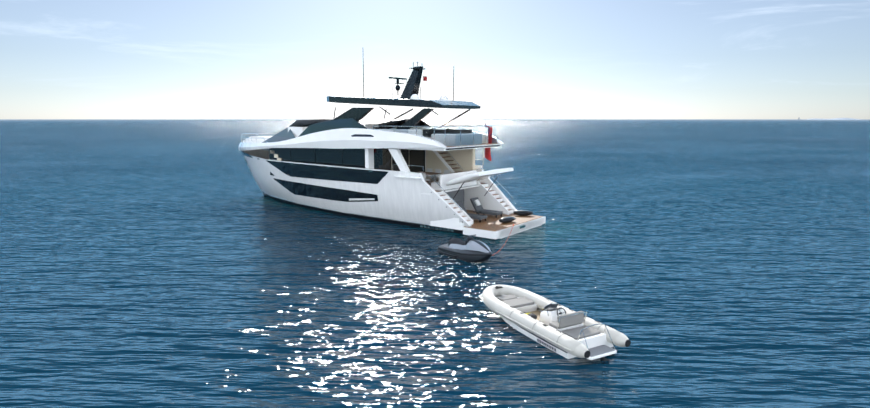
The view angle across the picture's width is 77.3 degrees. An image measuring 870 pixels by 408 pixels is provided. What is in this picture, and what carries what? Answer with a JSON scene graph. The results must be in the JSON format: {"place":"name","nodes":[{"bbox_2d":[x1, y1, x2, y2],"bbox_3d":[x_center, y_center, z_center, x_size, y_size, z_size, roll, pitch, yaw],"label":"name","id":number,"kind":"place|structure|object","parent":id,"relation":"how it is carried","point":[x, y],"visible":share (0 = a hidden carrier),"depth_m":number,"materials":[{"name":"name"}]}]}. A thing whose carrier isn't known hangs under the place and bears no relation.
{"place":"outdoors","nodes":[
{"label":"outdoors","id":0,"kind":"place"},
{"bbox_2d":[0,119,869,407],"bbox_3d":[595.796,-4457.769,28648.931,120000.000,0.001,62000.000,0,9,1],"label":"sea","id":1,"kind":"structure","parent":0,"point":[188,263],"depth_m":23.23,"materials":[{"name":"liquid"}]},
{"bbox_2d":[239,61,545,238],"bbox_3d":[-6.172,-4.856,40.216,28.762,12.195,7.359,7,11,37],"label":"yacht","id":2,"kind":"object","parent":1,"relation":"on","point":[415,171],"visible":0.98,"depth_m":35.66,"materials":[{"name":"white"}]},
{"bbox_2d":[437,235,491,261],"bbox_3d":[1.564,2.131,26.182,1.430,1.320,3.400,-8,12,-36],"label":"jet ski","id":3,"kind":"object","parent":1,"relation":"on","point":[469,249],"visible":0.98,"depth_m":25.60,"materials":[{"name":"black"}]},
{"bbox_2d":[482,285,630,361],"bbox_3d":[3.412,3.635,17.413,2.005,1.139,5.672,-5,10,-28],"label":"tender","id":4,"kind":"object","parent":1,"relation":"on","point":[563,331],"visible":1,"depth_m":16.25,"materials":[{"name":"white rubber"}]},
{"bbox_2d":[0,0,869,118],"label":"sky","id":5,"kind":"structure","parent":0,"point":[60,59],"materials":[{"name":"blue"}]},
{"bbox_2d":[798,117,861,119],"bbox_3d":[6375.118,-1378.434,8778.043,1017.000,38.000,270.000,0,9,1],"label":"island","id":6,"kind":"structure","parent":0,"point":[834,119],"depth_m":8679.64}
]}

